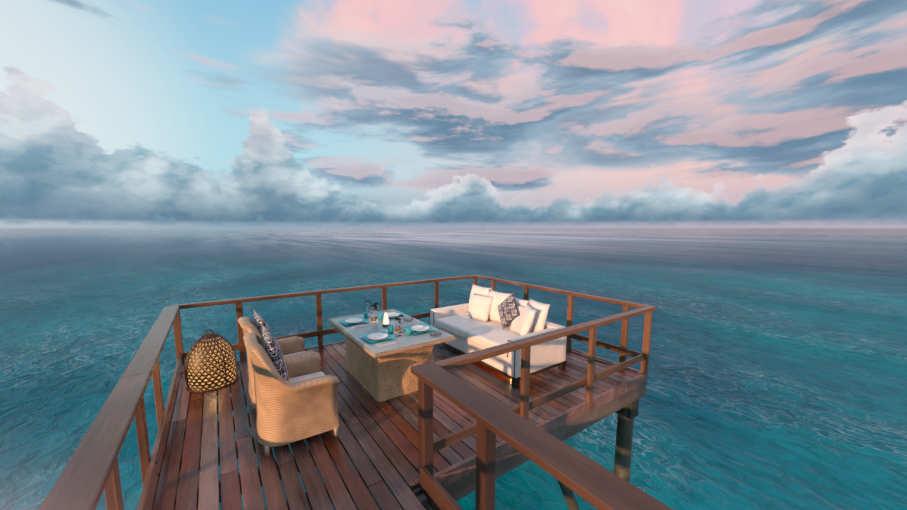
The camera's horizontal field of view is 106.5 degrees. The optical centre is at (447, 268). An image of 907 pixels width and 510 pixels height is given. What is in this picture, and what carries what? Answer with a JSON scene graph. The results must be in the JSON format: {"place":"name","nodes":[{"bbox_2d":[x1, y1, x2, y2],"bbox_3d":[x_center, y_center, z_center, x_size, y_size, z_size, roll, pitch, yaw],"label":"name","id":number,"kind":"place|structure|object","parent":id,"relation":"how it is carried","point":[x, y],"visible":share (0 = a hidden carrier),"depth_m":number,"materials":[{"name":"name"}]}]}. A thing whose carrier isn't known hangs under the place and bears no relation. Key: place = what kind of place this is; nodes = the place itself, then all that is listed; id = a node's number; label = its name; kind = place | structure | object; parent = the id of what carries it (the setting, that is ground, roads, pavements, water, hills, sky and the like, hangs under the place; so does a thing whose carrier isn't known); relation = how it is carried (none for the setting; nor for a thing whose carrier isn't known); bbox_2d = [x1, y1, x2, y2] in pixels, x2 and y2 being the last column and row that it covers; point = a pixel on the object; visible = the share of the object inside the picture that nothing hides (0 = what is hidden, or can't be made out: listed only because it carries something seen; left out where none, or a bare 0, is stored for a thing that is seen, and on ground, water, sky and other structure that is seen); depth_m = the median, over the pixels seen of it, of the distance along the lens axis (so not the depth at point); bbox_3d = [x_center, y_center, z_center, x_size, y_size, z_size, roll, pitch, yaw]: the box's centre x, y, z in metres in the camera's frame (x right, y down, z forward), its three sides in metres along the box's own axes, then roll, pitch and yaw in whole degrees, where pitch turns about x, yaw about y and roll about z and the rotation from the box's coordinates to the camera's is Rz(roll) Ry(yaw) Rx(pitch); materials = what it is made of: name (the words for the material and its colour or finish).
{"place":"outdoors","nodes":[
{"label":"outdoors","id":0,"kind":"place"},
{"bbox_2d":[0,228,906,509],"bbox_3d":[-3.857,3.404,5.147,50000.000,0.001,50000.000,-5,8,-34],"label":"sea","id":1,"kind":"structure","parent":0,"point":[778,370],"depth_m":14.25,"materials":[{"name":"liquid"}]},
{"bbox_2d":[198,399,638,509],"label":"piles","id":2,"kind":"object","parent":1,"relation":"in","point":[627,414],"visible":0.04,"depth_m":4.92,"materials":[{"name":"brown wood"}]},
{"bbox_2d":[174,367,646,509],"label":"deck beams","id":3,"kind":"structure","parent":2,"relation":"on","point":[460,488],"depth_m":3.50,"materials":[{"name":"brown wood"}]},
{"bbox_2d":[186,330,238,392],"bbox_3d":[-3.193,1.185,4.581,0.601,0.743,0.601,-5,8,-34],"label":"lantern frame","id":4,"kind":"object","parent":3,"relation":"on","point":[189,390],"depth_m":4.45,"materials":[{"name":"brown wicker"}]},
{"bbox_2d":[185,333,237,390],"bbox_3d":[-3.193,1.214,4.585,0.596,0.676,0.596,-5,8,-34],"label":"wicker lantern","id":5,"kind":"object","parent":4,"relation":"attached to","point":[213,360],"depth_m":4.39,"materials":[{"name":"beige wicker"}]},
{"bbox_2d":[187,337,235,390],"bbox_3d":[-3.193,1.222,4.585,0.551,0.643,0.551,-5,8,-34],"label":"lantern glow","id":6,"kind":"object","parent":4,"relation":"in","point":[206,386],"depth_m":4.39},
{"bbox_2d":[238,316,319,408],"bbox_3d":[-2.023,1.025,4.050,0.746,0.986,0.812,-5,9,-37],"label":"chair","id":7,"kind":"object","parent":3,"relation":"on","point":[291,345],"visible":0.08,"depth_m":3.90,"materials":[{"name":"wicker"}]},
{"bbox_2d":[253,311,271,333],"bbox_3d":[-2.118,0.815,3.939,0.200,0.606,0.520,-5,9,-37],"label":"pillow","id":8,"kind":"object","parent":7,"relation":"on","point":[259,322],"depth_m":3.76,"materials":[{"name":"grey fabric"}]},
{"bbox_2d":[243,332,338,446],"bbox_3d":[-1.588,1.101,3.420,0.746,0.986,0.812,-5,8,-34],"label":"chair","id":9,"kind":"object","parent":3,"relation":"on","point":[287,412],"visible":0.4,"depth_m":3.16,"materials":[{"name":"wicker"}]},
{"bbox_2d":[261,326,288,380],"bbox_3d":[-1.687,0.890,3.314,0.200,0.606,0.520,-5,8,-34],"label":"pillow","id":10,"kind":"object","parent":9,"relation":"on","point":[270,345],"visible":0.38,"depth_m":3.14,"materials":[{"name":"fabric"}]},
{"bbox_2d":[264,427,337,457],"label":"chair legs","id":11,"kind":"object","parent":9,"relation":"attached to","point":[267,450],"visible":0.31,"depth_m":3.11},
{"bbox_2d":[289,372,324,382],"bbox_3d":[-1.536,1.254,3.475,0.650,0.100,0.550,-5,8,-34],"label":"seat cushion","id":12,"kind":"object","parent":9,"relation":"attached to","point":[305,377],"visible":0.12,"depth_m":3.67,"materials":[{"name":"white fabric"}]},
{"bbox_2d":[104,278,652,509],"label":"rail posts","id":13,"kind":"object","parent":3,"relation":"on","point":[113,495],"depth_m":2.75,"materials":[{"name":"brown wood"}]},
{"bbox_2d":[39,275,655,509],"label":"rails","id":14,"kind":"object","parent":13,"relation":"on","point":[81,481],"visible":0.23,"depth_m":2.17,"materials":[{"name":"brown wood"}]},
{"bbox_2d":[169,275,653,452],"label":"rails","id":15,"kind":"object","parent":13,"relation":"on","point":[470,430],"visible":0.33,"depth_m":3.95,"materials":[{"name":"brown wood"}]},
{"bbox_2d":[411,362,672,509],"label":"dark rails","id":16,"kind":"object","parent":13,"relation":"attached to","point":[594,483],"visible":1,"depth_m":1.74,"materials":[{"name":"brown wood"}]},
{"bbox_2d":[332,325,433,401],"bbox_3d":[-0.854,1.194,4.781,1.120,0.675,1.560,-5,8,-34],"label":"table base","id":17,"kind":"object","parent":3,"relation":"on","point":[383,378],"visible":0.4,"depth_m":4.26,"materials":[{"name":"grey stone"}]},
{"bbox_2d":[351,311,417,346],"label":"napkins","id":18,"kind":"object","parent":17,"relation":"on","point":[383,342],"visible":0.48,"depth_m":4.08,"materials":[{"name":"fabric"}]},
{"bbox_2d":[353,311,416,344],"bbox_3d":[-0.863,0.758,4.741,0.800,0.076,1.418,-5,8,-34],"label":"cutlery","id":19,"kind":"object","parent":18,"relation":"on","point":[395,326],"visible":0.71,"depth_m":4.73,"materials":[{"name":"silver metal"}]},
{"bbox_2d":[371,317,400,331],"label":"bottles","id":20,"kind":"object","parent":17,"relation":"on","point":[396,329],"visible":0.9,"depth_m":4.48,"materials":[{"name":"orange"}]},
{"bbox_2d":[345,312,428,339],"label":"plates","id":21,"kind":"object","parent":17,"relation":"on","point":[375,336],"visible":0.96,"depth_m":4.61,"materials":[{"name":"white ceramic"}]},
{"bbox_2d":[339,311,437,344],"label":"placemats","id":22,"kind":"object","parent":17,"relation":"on","point":[390,337],"visible":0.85,"depth_m":4.45,"materials":[{"name":"teal fabric"}]},
{"bbox_2d":[328,319,454,357],"bbox_3d":[-0.854,0.838,4.739,1.100,0.043,1.800,-5,8,-34],"label":"tabletop edge","id":23,"kind":"object","parent":17,"relation":"on","point":[367,350],"visible":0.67,"depth_m":4.03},
{"bbox_2d":[329,309,453,353],"bbox_3d":[-0.854,0.810,4.735,1.070,0.010,1.770,-5,8,-34],"label":"tabletop","id":24,"kind":"object","parent":23,"relation":"on","point":[403,340],"visible":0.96,"depth_m":4.41,"materials":[{"name":"grey stone"}]},
{"bbox_2d":[383,312,388,324],"bbox_3d":[-0.854,0.687,4.720,0.088,0.168,0.088,-5,8,-34],"label":"candle","id":25,"kind":"object","parent":24,"relation":"on","point":[385,320],"visible":1,"depth_m":4.69,"materials":[{"name":"white wax"}]},
{"bbox_2d":[365,301,440,336],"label":"drinking glasses","id":26,"kind":"object","parent":17,"relation":"on","point":[399,320],"visible":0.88,"depth_m":4.96,"materials":[{"name":"clear glass"}]},
{"bbox_2d":[158,347,613,509],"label":"deck screws","id":27,"kind":"object","parent":3,"relation":"on","point":[327,440],"visible":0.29,"depth_m":3.23,"materials":[{"name":"black"}]},
{"bbox_2d":[152,342,640,509],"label":"deck boards","id":28,"kind":"object","parent":3,"relation":"on","point":[390,479],"visible":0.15,"depth_m":3.28,"materials":[{"name":"brown wood"}]},
{"bbox_2d":[151,341,647,509],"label":"deck fascia","id":29,"kind":"structure","parent":3,"relation":"attached to","point":[449,475],"depth_m":3.75,"materials":[{"name":"brown wood"}]},
{"bbox_2d":[430,303,566,377],"bbox_3d":[0.715,1.042,5.566,1.070,0.530,2.150,-5,8,-34],"label":"sofa","id":30,"kind":"object","parent":3,"relation":"on","point":[470,335],"visible":0.62,"depth_m":5.02,"materials":[{"name":"white fabric"}]},
{"bbox_2d":[429,303,557,377],"bbox_3d":[0.707,1.039,5.561,1.045,0.498,2.166,-5,8,-34],"label":"sofa piping","id":31,"kind":"object","parent":30,"relation":"attached to","point":[508,340],"visible":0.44,"depth_m":5.43,"materials":[{"name":"white fabric"}]},
{"bbox_2d":[441,342,565,388],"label":"sofa legs","id":32,"kind":"object","parent":30,"relation":"attached to","point":[515,381],"visible":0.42,"depth_m":4.81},
{"bbox_2d":[467,284,549,335],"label":"sofa cushions","id":33,"kind":"object","parent":30,"relation":"on","point":[484,302],"visible":0.85,"depth_m":5.62,"materials":[{"name":"white fabric"}]},
{"bbox_2d":[497,291,519,328],"bbox_3d":[0.960,0.660,5.348,0.221,0.605,0.611,-1,7,-8],"label":"throw pillow","id":34,"kind":"object","parent":30,"relation":"on","point":[508,310],"visible":0.96,"depth_m":5.27,"materials":[{"name":"grey fabric"}]},
{"bbox_2d":[566,349,636,371],"bbox_3d":[1.751,1.342,6.275,0.087,0.014,3.392,-5,8,-35],"label":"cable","id":35,"kind":"object","parent":3,"relation":"on","point":[598,360],"visible":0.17,"depth_m":5.34,"materials":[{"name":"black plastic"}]},
{"bbox_2d":[0,0,906,227],"label":"sky","id":36,"kind":"structure","parent":0,"point":[114,113],"materials":[{"name":"blue"}]}
]}

